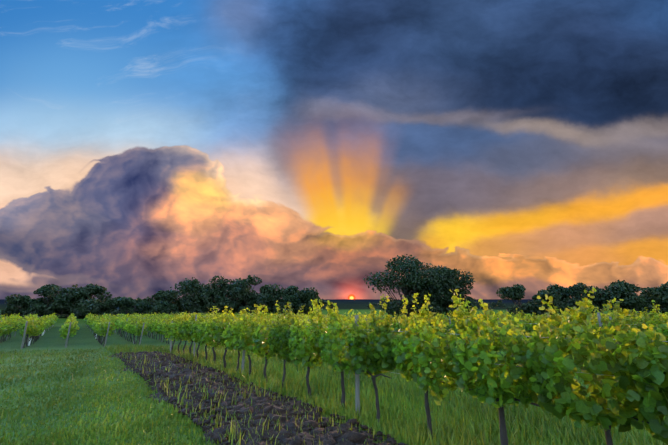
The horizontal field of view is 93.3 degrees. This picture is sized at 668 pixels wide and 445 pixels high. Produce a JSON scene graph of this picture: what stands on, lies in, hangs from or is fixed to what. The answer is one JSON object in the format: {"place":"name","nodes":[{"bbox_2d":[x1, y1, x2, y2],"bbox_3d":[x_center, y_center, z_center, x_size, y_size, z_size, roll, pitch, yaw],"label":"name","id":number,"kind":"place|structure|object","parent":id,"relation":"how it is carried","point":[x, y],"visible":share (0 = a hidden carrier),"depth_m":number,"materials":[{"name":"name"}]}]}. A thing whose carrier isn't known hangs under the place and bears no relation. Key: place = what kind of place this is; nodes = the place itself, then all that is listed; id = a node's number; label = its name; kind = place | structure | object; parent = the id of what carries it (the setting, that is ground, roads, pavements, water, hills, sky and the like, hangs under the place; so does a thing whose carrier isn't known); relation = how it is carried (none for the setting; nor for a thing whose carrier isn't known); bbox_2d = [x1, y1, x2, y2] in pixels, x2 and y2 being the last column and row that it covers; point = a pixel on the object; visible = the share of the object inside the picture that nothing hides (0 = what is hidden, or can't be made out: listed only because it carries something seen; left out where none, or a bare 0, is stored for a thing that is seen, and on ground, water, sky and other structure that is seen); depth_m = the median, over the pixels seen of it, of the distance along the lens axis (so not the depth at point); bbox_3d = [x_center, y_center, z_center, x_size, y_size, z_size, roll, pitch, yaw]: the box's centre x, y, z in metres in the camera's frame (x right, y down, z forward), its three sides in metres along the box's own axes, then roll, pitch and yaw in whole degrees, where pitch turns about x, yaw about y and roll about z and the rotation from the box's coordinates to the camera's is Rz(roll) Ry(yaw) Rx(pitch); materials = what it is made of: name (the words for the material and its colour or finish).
{"place":"outdoors","nodes":[
{"label":"outdoors","id":0,"kind":"place"},
{"bbox_2d":[0,299,666,444],"bbox_3d":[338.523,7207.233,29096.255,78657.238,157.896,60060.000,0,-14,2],"label":"ground","id":1,"kind":"structure","parent":0,"point":[83,337],"depth_m":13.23,"materials":[{"name":"green plant"}]},
{"bbox_2d":[109,353,382,444],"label":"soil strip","id":2,"kind":"object","parent":1,"relation":"on","point":[271,430],"visible":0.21,"depth_m":5.33,"materials":[{"name":"soil"}]},
{"bbox_2d":[114,351,407,444],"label":"soil clods","id":3,"kind":"object","parent":2,"relation":"on","point":[330,436],"visible":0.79,"depth_m":5.86,"materials":[{"name":"soil"}]},
{"bbox_2d":[1,312,631,415],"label":"vineyard posts","id":4,"kind":"object","parent":1,"relation":"on","point":[357,392],"visible":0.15,"depth_m":13.82,"materials":[{"name":"grey wood"}]},
{"bbox_2d":[180,322,667,408],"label":"trellis wires","id":5,"kind":"object","parent":4,"relation":"attached to","point":[488,335],"depth_m":4.56,"materials":[{"name":"grey metal"}]},
{"bbox_2d":[0,327,648,444],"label":"vine trunks","id":6,"kind":"object","parent":1,"relation":"on","point":[504,436],"visible":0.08,"depth_m":6.24,"materials":[{"name":"brown wood"}]},
{"bbox_2d":[0,312,667,338],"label":"vine leaves","id":7,"kind":"object","parent":1,"relation":"on","point":[99,326],"visible":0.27,"depth_m":30.24,"materials":[{"name":"green plant"}]},
{"bbox_2d":[0,254,667,319],"bbox_3d":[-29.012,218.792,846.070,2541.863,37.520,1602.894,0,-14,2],"label":"tree","id":8,"kind":"object","parent":1,"relation":"on","point":[438,281],"depth_m":91.71,"materials":[{"name":"green plant"}]},
{"bbox_2d":[0,0,667,299],"label":"sky","id":9,"kind":"structure","parent":0,"point":[147,147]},
{"bbox_2d":[163,300,667,358],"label":"vine leaves","id":10,"kind":"object","parent":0,"point":[231,333],"visible":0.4,"depth_m":11.21,"materials":[{"name":"green plant"}]},
{"bbox_2d":[268,287,667,444],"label":"vine leaves","id":11,"kind":"object","parent":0,"point":[637,381],"visible":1,"depth_m":3.77,"materials":[{"name":"green plant"}]}
]}

